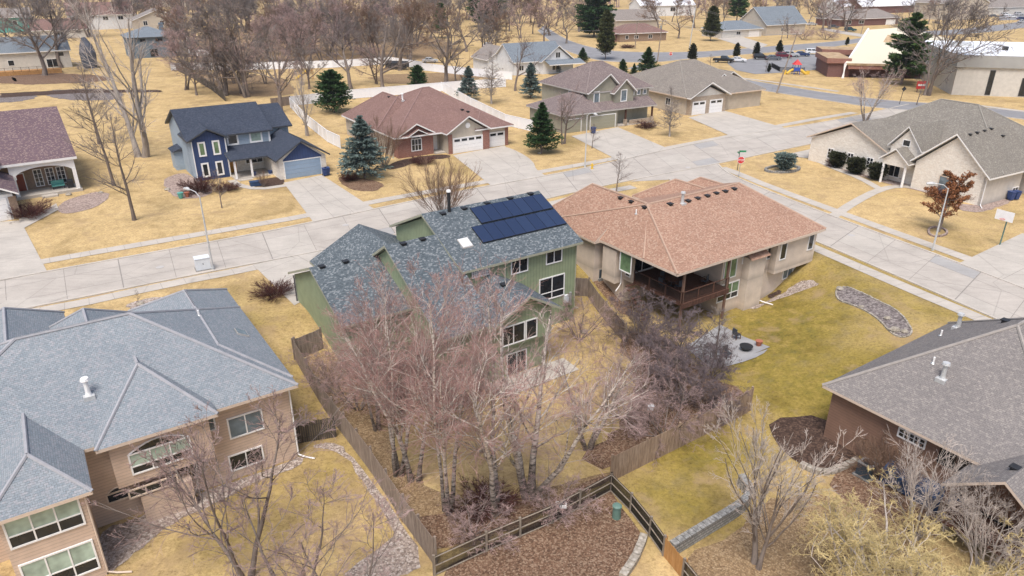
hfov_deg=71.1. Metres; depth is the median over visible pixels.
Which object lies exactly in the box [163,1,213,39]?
bare tree
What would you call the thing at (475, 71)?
vinyl fence
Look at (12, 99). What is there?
garden plot
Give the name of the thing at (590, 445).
birch tree
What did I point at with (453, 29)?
bare tree
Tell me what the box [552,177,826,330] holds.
stucco house
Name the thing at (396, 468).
birch tree
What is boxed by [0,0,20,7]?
bare tree
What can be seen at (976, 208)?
rock bed
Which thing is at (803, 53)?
parked car
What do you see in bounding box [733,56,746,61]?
parked car
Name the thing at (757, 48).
evergreen tree
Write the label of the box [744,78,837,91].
sidewalk
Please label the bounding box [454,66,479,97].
spruce tree
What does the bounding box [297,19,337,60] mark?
bare tree
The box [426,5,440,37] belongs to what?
bare tree
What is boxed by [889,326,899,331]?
boulder
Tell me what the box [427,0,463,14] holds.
bare tree
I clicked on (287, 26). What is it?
bare tree
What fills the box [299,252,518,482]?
birch tree
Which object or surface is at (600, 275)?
utility meter
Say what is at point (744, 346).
fire pit
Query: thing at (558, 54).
window
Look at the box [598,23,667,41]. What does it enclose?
brick bungalow
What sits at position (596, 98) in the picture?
window
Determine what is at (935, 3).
bare tree
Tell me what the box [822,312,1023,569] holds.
brown house
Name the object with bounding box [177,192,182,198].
plant pot
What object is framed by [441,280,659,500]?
birch tree
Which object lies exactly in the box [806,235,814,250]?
window
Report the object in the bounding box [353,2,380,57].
bare tree
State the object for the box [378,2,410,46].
bare tree
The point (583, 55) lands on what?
evergreen tree
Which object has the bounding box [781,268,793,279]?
window
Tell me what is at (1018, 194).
wheelie bin
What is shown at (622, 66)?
evergreen tree
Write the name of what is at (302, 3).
bare tree
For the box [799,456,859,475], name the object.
stone edging
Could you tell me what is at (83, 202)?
rock bed
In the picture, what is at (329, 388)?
shrub
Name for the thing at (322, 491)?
bare tree
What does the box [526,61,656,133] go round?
sage house
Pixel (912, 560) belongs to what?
willow tree
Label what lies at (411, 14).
bare tree
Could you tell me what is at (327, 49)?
bare tree
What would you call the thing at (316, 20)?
bare tree
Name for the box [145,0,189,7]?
brown far house
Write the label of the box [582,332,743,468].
leaf litter
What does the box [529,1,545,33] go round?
bare tree
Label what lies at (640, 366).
shrub tree
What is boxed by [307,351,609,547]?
leaf litter
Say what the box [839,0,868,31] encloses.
bare tree
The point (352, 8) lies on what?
bare tree
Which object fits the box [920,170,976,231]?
rusty tree
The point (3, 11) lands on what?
teal house
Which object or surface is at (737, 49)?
evergreen tree
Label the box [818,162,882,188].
garden path
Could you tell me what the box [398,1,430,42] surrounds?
bare tree
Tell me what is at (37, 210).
shrub
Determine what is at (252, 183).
storage box
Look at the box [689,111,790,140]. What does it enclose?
driveway
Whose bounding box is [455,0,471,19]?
bare tree
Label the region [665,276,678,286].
patio table
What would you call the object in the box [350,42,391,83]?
bare tree
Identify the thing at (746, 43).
church drive
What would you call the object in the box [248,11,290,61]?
bare tree
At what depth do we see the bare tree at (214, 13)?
259.00 m
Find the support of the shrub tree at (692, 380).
on the ground
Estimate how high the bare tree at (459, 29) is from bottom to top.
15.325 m
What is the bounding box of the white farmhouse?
[495,41,585,74]
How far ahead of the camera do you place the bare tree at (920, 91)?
144.09 m
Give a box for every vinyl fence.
[170,57,421,69]
[289,97,340,148]
[290,78,505,104]
[422,63,511,79]
[442,82,532,130]
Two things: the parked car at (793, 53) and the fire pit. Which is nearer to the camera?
the fire pit
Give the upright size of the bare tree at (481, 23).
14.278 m
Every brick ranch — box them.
[341,86,513,158]
[815,9,899,26]
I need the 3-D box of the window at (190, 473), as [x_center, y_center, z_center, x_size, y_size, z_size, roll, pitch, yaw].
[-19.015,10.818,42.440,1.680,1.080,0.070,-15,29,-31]
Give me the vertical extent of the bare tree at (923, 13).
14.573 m
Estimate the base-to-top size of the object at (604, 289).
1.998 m
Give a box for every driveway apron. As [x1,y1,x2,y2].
[507,147,534,167]
[793,149,809,157]
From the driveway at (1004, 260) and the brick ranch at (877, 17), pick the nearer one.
the driveway at (1004, 260)
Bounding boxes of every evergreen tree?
[311,69,354,112]
[407,64,427,84]
[433,3,449,37]
[464,0,505,22]
[574,0,616,36]
[577,47,590,61]
[596,10,616,58]
[618,59,627,72]
[629,63,636,73]
[636,47,660,70]
[687,43,697,59]
[699,6,725,40]
[728,0,750,19]
[733,42,740,56]
[752,42,760,53]
[775,40,783,51]
[882,12,932,84]
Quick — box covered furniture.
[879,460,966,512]
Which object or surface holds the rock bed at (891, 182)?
on the ground
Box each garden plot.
[0,95,36,102]
[46,89,122,100]
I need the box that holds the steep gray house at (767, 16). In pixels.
[740,6,807,35]
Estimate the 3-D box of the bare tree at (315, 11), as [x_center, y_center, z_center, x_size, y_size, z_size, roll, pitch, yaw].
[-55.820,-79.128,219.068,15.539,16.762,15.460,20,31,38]
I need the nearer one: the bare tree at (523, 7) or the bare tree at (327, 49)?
the bare tree at (327, 49)
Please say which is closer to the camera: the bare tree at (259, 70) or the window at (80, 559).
the window at (80, 559)
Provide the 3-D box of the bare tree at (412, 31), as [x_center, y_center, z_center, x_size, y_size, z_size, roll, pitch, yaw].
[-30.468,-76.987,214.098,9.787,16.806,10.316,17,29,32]
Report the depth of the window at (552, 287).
60.68 m
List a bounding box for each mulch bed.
[0,89,161,97]
[255,177,283,186]
[339,177,383,190]
[386,154,449,168]
[768,290,781,297]
[769,415,858,467]
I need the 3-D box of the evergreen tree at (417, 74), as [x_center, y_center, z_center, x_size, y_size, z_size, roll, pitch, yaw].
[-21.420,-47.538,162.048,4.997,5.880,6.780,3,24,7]
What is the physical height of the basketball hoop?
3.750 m
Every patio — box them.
[483,358,578,395]
[690,325,768,367]
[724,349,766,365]
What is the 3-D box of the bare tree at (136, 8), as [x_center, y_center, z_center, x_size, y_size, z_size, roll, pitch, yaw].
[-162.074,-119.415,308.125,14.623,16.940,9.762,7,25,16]
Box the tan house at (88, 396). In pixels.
[0,288,314,575]
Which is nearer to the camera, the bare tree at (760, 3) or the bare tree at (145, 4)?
the bare tree at (760, 3)
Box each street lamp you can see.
[183,187,214,269]
[584,113,597,166]
[926,182,948,250]
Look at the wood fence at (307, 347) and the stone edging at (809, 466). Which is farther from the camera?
the wood fence at (307, 347)
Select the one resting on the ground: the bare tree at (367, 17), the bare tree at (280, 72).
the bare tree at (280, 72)
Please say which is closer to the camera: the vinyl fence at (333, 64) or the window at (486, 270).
the window at (486, 270)
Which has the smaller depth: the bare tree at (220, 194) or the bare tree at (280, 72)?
the bare tree at (220, 194)
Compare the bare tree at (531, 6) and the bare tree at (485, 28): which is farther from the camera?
the bare tree at (531, 6)
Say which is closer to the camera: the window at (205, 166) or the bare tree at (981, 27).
the window at (205, 166)
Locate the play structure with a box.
[782,60,809,74]
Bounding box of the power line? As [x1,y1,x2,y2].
[662,21,789,34]
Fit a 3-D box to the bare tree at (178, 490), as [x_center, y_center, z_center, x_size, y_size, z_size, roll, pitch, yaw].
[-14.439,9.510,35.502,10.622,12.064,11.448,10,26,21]
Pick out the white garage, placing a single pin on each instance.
(481, 60)
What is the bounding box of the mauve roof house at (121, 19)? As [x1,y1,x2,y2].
[63,1,135,29]
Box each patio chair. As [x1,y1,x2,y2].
[658,277,665,287]
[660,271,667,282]
[674,280,682,289]
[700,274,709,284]
[732,327,741,339]
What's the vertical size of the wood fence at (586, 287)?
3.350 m
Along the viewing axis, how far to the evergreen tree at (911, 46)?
166.17 m
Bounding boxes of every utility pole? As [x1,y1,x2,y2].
[657,19,665,61]
[689,6,695,47]
[776,32,801,93]
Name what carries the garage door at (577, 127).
in the sage house at (611, 95)
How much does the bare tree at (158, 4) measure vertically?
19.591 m
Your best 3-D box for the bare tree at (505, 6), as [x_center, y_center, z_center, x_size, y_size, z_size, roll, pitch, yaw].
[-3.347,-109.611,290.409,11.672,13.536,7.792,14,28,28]
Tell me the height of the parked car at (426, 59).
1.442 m
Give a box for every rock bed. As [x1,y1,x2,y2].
[58,192,108,213]
[100,457,302,570]
[126,297,161,308]
[164,173,212,197]
[313,442,420,575]
[750,280,818,308]
[837,288,909,335]
[840,168,926,192]
[956,193,1021,211]
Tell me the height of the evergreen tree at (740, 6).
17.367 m
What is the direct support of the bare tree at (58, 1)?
on the ground
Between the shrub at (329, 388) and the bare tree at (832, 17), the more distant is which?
the bare tree at (832, 17)
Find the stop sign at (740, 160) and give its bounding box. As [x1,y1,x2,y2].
[737,157,744,176]
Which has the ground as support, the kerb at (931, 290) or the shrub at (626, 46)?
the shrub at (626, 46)
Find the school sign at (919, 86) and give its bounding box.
[916,81,928,91]
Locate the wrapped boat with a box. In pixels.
[79,37,96,68]
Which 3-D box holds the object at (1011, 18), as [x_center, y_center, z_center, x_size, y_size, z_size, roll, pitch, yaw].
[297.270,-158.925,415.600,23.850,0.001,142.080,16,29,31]
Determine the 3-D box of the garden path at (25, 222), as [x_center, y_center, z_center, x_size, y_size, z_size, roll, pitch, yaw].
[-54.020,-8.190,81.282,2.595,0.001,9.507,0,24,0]
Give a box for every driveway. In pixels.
[0,220,46,280]
[0,295,68,307]
[253,251,321,304]
[284,175,372,221]
[453,146,543,185]
[572,127,667,160]
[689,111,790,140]
[960,233,1023,286]
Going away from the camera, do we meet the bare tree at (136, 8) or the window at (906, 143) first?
the window at (906, 143)
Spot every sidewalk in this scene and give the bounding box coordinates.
[31,185,635,309]
[41,112,854,263]
[719,167,970,259]
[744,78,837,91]
[814,245,990,319]
[982,105,1023,110]
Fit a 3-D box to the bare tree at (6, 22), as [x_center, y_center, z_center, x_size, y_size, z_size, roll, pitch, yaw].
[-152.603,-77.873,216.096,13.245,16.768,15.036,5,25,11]
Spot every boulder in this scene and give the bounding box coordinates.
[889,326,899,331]
[900,329,908,332]
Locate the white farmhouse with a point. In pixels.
(551, 61)
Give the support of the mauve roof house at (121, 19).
on the ground
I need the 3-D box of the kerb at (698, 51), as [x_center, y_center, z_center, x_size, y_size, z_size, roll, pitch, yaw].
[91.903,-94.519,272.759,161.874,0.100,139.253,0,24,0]
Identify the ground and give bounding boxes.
[0,0,1023,575]
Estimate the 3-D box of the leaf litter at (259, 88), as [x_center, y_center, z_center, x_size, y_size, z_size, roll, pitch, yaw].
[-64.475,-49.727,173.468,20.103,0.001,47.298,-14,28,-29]
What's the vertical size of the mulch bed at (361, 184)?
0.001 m
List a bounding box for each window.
[1,499,85,550]
[7,60,14,65]
[18,539,100,575]
[32,169,44,186]
[44,167,55,184]
[46,58,57,67]
[55,166,66,182]
[105,486,130,504]
[127,434,192,475]
[128,474,178,499]
[150,49,158,56]
[175,463,206,478]
[197,142,206,156]
[201,162,210,176]
[208,418,216,430]
[211,140,220,154]
[215,161,224,175]
[226,135,238,145]
[226,408,264,439]
[228,445,264,470]
[245,158,263,163]
[249,132,262,142]
[411,137,421,151]
[471,268,489,278]
[502,321,524,346]
[511,258,527,274]
[525,317,537,339]
[539,273,564,298]
[546,249,562,264]
[552,65,558,69]
[555,52,560,57]
[593,91,599,101]
[619,251,631,274]
[620,89,627,101]
[716,279,739,303]
[723,258,737,278]
[779,243,787,260]
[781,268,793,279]
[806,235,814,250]
[826,148,833,158]
[865,157,873,168]
[888,165,900,177]
[896,426,926,449]
[902,139,910,146]
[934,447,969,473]
[937,172,951,191]
[984,70,995,94]
[1018,78,1023,95]
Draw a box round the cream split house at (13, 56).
[0,34,72,70]
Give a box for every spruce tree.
[337,115,393,177]
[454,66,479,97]
[518,62,541,97]
[522,102,563,153]
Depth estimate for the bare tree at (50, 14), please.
192.81 m
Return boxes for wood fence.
[174,62,225,100]
[270,95,289,105]
[291,327,322,359]
[292,336,437,564]
[295,415,336,442]
[575,277,626,341]
[610,386,753,479]
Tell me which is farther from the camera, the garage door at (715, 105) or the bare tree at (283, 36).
the bare tree at (283, 36)
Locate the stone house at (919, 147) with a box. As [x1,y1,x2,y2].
[806,98,1023,208]
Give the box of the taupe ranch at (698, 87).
[631,59,765,115]
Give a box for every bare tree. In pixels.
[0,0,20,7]
[0,0,22,7]
[0,0,88,75]
[0,0,92,67]
[0,2,17,36]
[28,0,57,18]
[28,0,62,16]
[56,0,75,10]
[59,77,121,185]
[63,0,157,157]
[63,62,112,143]
[67,0,106,36]
[81,385,354,575]
[84,107,146,220]
[101,0,128,12]
[116,0,144,20]
[117,0,153,13]
[135,0,156,10]
[138,0,174,11]
[144,0,184,47]
[149,27,197,62]
[150,0,193,15]
[153,0,209,43]
[153,9,200,62]
[155,33,210,89]
[160,22,209,59]
[163,0,198,21]
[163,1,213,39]
[163,9,184,44]
[164,4,269,95]
[164,34,216,95]
[172,0,281,97]
[185,455,383,575]
[189,46,227,84]
[192,3,228,35]
[193,50,239,94]
[202,0,222,21]
[204,18,236,51]
[209,46,235,83]
[209,168,226,207]
[213,0,258,31]
[217,41,267,78]
[219,0,260,32]
[221,49,265,93]
[235,494,413,575]
[236,0,259,29]
[238,26,304,109]
[240,16,280,61]
[241,40,284,83]
[242,18,266,48]
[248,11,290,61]
[253,0,273,17]
[253,0,276,16]
[258,3,284,49]
[259,0,290,49]
[264,10,317,59]
[266,14,304,59]
[270,0,318,45]
[270,10,312,53]
[271,14,309,54]
[278,0,307,12]
[280,0,304,21]
[286,0,348,52]
[287,33,328,88]
[287,47,313,83]
[289,10,315,53]
[290,0,321,15]
[291,65,314,135]
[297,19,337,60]
[298,0,353,55]
[302,10,329,58]
[308,11,361,88]
[313,0,332,23]
[317,0,335,31]
[317,20,342,57]
[324,0,365,12]
[325,7,367,58]
[328,7,353,50]
[335,0,361,39]
[337,11,373,54]
[345,0,368,49]
[350,0,385,55]
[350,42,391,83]
[352,13,416,86]
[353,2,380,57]
[353,5,392,54]
[358,0,391,36]
[359,114,408,167]
[360,0,387,39]
[365,0,406,24]
[369,3,399,37]
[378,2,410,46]
[378,7,404,37]
[379,14,414,56]
[379,20,424,58]
[388,153,481,211]
[390,0,446,70]
[394,3,428,59]
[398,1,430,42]
[413,7,495,81]
[415,3,441,46]
[419,1,452,48]
[420,0,451,12]
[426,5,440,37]
[427,0,445,17]
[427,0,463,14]
[436,3,467,51]
[438,8,460,43]
[439,44,478,80]
[446,0,468,20]
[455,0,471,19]
[464,0,499,28]
[467,6,488,46]
[468,0,515,27]
[468,12,502,44]
[472,49,506,103]
[480,6,514,43]
[480,13,502,44]
[493,0,517,34]
[499,0,523,31]
[507,2,534,37]
[511,0,521,21]
[513,26,547,90]
[517,0,531,23]
[520,0,543,22]
[521,0,543,22]
[526,0,559,26]
[528,4,562,35]
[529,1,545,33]
[537,5,561,40]
[540,13,584,43]
[554,0,574,26]
[554,1,571,27]
[554,82,590,143]
[569,1,585,31]
[570,0,585,27]
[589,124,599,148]
[609,151,630,190]
[635,0,662,27]
[641,0,660,12]
[649,86,686,136]
[658,6,691,38]
[671,0,686,21]
[679,0,706,27]
[699,0,718,17]
[700,0,722,16]
[702,395,865,570]
[717,0,736,17]
[723,0,731,20]
[748,0,762,9]
[756,0,768,6]
[774,0,791,5]
[774,0,799,9]
[776,14,795,37]
[792,0,803,12]
[797,0,843,29]
[803,0,818,13]
[808,0,821,22]
[819,0,849,28]
[826,0,842,10]
[827,0,852,26]
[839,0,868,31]
[847,61,905,120]
[862,0,878,8]
[866,425,998,540]
[887,4,935,27]
[891,0,1023,95]
[902,0,920,18]
[915,72,934,104]
[921,0,939,22]
[939,0,969,34]
[941,461,1023,575]
[957,0,976,25]
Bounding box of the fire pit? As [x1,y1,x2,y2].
[740,342,752,350]
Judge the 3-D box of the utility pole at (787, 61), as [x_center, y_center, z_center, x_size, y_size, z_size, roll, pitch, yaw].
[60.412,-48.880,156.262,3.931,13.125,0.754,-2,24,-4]
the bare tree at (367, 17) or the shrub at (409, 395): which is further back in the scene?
the bare tree at (367, 17)
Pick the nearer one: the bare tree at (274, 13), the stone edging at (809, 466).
the stone edging at (809, 466)
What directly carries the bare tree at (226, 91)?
on the ground
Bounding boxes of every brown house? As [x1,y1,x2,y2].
[29,18,87,37]
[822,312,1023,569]
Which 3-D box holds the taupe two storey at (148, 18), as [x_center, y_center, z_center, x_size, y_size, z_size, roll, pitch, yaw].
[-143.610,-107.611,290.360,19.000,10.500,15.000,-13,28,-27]
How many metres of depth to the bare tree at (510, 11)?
303.17 m
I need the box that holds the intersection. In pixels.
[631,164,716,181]
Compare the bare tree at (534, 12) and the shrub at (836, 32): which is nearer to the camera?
the shrub at (836, 32)
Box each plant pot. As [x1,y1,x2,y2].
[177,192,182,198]
[756,339,762,345]
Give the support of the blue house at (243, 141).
on the ground
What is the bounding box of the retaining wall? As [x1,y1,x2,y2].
[669,473,753,552]
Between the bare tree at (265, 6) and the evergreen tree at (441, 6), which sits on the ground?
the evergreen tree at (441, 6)
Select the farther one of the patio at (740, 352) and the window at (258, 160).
the window at (258, 160)
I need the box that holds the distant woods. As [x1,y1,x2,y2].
[21,0,790,6]
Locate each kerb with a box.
[0,104,907,308]
[537,30,858,61]
[628,68,1023,119]
[668,164,1023,318]
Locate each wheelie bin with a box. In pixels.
[321,167,326,175]
[1006,190,1016,199]
[1013,190,1022,198]
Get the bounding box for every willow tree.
[787,465,1007,575]
[793,491,1023,575]
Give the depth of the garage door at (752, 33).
283.63 m
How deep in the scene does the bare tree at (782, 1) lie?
391.39 m
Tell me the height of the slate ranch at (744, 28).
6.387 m
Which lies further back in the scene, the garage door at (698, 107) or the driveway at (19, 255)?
the garage door at (698, 107)
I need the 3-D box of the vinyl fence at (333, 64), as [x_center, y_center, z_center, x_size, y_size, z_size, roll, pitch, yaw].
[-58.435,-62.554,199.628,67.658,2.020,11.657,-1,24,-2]
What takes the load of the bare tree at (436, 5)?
on the ground
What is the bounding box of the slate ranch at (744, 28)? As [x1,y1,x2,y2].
[701,20,763,37]
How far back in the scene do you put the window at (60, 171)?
90.96 m
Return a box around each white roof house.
[819,0,854,12]
[850,0,916,12]
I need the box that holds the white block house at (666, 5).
[628,0,694,15]
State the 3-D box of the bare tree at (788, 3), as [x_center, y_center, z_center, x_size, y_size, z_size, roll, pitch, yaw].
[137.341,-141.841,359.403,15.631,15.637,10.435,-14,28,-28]
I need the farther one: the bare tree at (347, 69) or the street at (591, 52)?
the street at (591, 52)
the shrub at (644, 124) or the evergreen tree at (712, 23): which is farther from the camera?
the evergreen tree at (712, 23)
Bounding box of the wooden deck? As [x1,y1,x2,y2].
[0,65,61,75]
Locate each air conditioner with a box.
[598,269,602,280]
[852,457,877,482]
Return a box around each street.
[0,109,905,303]
[538,26,860,61]
[630,66,1023,118]
[670,164,1023,318]
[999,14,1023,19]
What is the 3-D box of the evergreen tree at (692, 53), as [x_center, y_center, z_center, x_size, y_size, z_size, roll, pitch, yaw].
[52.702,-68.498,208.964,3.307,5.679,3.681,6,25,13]
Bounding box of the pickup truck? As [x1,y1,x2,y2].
[713,55,733,62]
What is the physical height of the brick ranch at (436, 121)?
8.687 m
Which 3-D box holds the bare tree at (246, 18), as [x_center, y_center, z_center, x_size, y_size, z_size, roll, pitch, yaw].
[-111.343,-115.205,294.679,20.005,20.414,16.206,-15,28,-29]
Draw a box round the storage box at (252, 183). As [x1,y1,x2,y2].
[249,180,261,186]
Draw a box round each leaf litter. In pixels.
[0,73,109,84]
[201,73,295,96]
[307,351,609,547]
[368,73,481,83]
[388,368,482,411]
[420,476,607,548]
[444,489,639,575]
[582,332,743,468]
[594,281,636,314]
[687,493,950,575]
[830,465,936,533]
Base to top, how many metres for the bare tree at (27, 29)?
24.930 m
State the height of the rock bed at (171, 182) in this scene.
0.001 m
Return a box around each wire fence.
[432,472,612,575]
[610,472,666,555]
[681,557,697,575]
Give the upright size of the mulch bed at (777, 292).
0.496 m
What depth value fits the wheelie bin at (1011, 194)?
86.37 m
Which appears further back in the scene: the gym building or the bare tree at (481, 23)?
the bare tree at (481, 23)
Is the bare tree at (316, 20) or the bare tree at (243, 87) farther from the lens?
the bare tree at (316, 20)
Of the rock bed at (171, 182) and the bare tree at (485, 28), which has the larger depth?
the bare tree at (485, 28)
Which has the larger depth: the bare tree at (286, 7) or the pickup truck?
the bare tree at (286, 7)
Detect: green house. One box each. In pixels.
[121,23,176,58]
[288,189,582,385]
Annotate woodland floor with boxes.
[187,22,464,61]
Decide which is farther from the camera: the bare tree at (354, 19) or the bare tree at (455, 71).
the bare tree at (354, 19)
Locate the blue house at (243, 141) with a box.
[165,101,329,180]
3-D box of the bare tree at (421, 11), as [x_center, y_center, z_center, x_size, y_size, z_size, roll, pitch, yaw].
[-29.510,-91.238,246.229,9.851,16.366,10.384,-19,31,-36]
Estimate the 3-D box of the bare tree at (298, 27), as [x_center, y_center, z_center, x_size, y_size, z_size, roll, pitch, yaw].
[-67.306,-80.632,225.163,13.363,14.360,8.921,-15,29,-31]
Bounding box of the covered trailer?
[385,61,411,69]
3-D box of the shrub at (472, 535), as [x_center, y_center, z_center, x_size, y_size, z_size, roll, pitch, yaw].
[-1.831,12.629,39.465,4.326,2.825,6.281,-5,25,-11]
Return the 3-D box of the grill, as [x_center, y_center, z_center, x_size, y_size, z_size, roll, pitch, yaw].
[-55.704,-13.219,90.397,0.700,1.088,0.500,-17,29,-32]
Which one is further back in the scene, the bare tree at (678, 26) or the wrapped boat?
the bare tree at (678, 26)
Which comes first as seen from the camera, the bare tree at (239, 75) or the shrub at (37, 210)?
the shrub at (37, 210)
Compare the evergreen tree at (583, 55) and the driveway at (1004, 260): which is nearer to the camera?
the driveway at (1004, 260)
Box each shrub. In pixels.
[4,198,57,222]
[177,172,221,196]
[213,181,242,192]
[247,276,295,302]
[254,170,269,186]
[280,341,404,423]
[303,341,353,393]
[337,170,359,181]
[381,363,451,425]
[394,328,438,379]
[408,152,436,165]
[417,357,485,416]
[438,463,519,555]
[450,472,524,527]
[513,444,609,528]
[549,287,627,361]
[619,44,636,48]
[635,119,658,128]
[773,151,798,170]
[788,26,816,39]
[805,26,842,39]
[822,422,939,497]
[923,184,964,199]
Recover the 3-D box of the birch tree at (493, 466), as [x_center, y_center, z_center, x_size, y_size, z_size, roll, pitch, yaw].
[-0.422,6.354,38.146,10.357,15.535,14.801,6,25,13]
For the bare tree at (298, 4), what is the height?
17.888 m
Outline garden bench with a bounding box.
[51,179,64,189]
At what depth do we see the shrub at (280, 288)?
61.61 m
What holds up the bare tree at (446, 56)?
on the ground
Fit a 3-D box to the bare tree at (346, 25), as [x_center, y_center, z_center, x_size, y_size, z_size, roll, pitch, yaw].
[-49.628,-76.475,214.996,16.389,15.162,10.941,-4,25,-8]
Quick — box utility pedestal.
[612,502,621,519]
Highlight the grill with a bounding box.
[66,179,74,187]
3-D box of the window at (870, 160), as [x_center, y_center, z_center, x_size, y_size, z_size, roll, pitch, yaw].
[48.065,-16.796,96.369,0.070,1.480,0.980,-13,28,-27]
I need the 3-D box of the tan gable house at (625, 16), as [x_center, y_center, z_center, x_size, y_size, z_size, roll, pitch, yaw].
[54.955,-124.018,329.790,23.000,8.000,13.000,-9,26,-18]
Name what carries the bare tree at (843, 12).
on the ground
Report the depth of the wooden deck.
186.05 m
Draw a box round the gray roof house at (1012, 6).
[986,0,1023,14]
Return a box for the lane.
[824,28,862,36]
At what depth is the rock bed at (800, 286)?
67.44 m
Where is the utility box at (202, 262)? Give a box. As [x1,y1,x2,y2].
[193,254,210,271]
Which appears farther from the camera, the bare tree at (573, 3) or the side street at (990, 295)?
the bare tree at (573, 3)
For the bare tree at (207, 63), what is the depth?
168.25 m
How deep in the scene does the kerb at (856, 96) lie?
150.45 m
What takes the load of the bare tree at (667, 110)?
on the ground
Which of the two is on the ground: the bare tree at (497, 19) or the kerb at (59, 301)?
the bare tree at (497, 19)
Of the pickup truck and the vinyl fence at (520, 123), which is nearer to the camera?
the vinyl fence at (520, 123)
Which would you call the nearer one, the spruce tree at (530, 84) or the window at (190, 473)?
the window at (190, 473)
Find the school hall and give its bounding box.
[815,28,954,77]
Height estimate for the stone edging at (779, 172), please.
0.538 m
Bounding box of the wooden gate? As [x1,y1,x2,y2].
[664,534,687,575]
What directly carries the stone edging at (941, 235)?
on the ground
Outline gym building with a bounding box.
[921,40,1023,96]
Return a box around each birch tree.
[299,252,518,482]
[317,274,414,431]
[329,255,471,477]
[355,258,523,515]
[381,284,481,430]
[382,250,604,516]
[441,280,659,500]
[528,343,648,450]
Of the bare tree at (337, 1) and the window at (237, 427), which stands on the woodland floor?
the bare tree at (337, 1)
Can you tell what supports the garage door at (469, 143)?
in the brick ranch at (436, 121)
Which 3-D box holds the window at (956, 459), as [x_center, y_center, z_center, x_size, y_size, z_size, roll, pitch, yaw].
[25.095,9.840,40.475,0.070,1.480,2.180,-15,29,-31]
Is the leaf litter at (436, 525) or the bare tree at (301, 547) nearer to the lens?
the bare tree at (301, 547)
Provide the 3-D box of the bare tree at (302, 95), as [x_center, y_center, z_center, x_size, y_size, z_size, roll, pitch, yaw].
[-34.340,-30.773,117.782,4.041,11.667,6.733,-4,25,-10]
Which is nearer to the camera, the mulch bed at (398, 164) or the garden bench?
the garden bench
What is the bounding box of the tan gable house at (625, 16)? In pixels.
[610,9,660,26]
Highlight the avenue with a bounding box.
[923,22,1023,34]
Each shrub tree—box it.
[571,351,666,432]
[586,325,700,406]
[603,287,682,346]
[613,371,748,470]
[631,293,724,382]
[642,340,740,414]
[686,369,751,427]
[688,331,742,384]
[697,307,735,359]
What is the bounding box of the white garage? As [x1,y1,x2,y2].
[471,43,499,69]
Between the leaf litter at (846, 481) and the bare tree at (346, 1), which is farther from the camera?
the bare tree at (346, 1)
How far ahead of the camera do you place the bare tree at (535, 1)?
322.78 m
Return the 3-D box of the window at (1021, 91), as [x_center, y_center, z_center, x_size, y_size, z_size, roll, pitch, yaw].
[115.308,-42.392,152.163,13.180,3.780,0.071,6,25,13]
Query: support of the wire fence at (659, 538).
on the ground
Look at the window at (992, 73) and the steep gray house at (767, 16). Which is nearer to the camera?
the window at (992, 73)
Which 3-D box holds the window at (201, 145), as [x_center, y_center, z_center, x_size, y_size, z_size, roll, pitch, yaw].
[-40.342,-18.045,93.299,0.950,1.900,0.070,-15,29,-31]
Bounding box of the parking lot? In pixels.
[727,54,816,73]
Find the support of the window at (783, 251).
in the stucco house at (745, 247)
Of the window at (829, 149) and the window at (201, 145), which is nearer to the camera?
the window at (201, 145)
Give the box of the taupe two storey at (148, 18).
[130,8,178,29]
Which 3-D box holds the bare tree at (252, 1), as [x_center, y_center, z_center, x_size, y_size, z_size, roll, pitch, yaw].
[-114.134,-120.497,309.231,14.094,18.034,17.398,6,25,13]
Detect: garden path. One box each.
[19,203,58,229]
[228,180,285,188]
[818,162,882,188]
[830,185,910,216]
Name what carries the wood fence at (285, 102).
on the ground
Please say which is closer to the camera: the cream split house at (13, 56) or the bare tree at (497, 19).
the cream split house at (13, 56)
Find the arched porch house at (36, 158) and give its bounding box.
[0,106,82,220]
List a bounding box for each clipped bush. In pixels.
[828,151,848,167]
[845,156,867,173]
[866,161,890,179]
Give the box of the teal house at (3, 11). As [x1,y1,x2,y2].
[0,7,31,32]
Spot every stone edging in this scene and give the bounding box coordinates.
[619,532,647,575]
[764,165,800,173]
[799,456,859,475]
[835,286,912,337]
[927,226,947,236]
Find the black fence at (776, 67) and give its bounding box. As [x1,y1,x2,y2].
[771,63,804,71]
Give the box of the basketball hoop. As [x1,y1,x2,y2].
[995,209,1014,244]
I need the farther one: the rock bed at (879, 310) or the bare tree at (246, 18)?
the bare tree at (246, 18)
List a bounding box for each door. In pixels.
[0,198,11,220]
[16,173,27,190]
[229,161,238,172]
[283,156,321,178]
[433,135,436,149]
[453,134,482,153]
[490,131,504,146]
[506,348,526,375]
[565,118,581,132]
[589,113,615,129]
[635,259,652,271]
[691,100,705,114]
[709,98,722,112]
[748,30,758,36]
[885,19,895,24]
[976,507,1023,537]
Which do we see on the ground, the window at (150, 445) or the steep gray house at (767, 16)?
the steep gray house at (767, 16)
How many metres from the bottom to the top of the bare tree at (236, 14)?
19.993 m
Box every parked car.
[422,57,437,62]
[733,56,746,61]
[752,53,767,59]
[765,55,781,59]
[775,52,792,57]
[784,51,799,56]
[796,51,809,56]
[805,48,815,53]
[844,27,856,30]
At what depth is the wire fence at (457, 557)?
39.51 m
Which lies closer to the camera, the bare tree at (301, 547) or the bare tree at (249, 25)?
the bare tree at (301, 547)
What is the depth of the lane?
296.89 m
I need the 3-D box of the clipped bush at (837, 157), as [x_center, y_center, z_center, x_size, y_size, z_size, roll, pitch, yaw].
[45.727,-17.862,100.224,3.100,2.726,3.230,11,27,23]
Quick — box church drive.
[718,37,767,49]

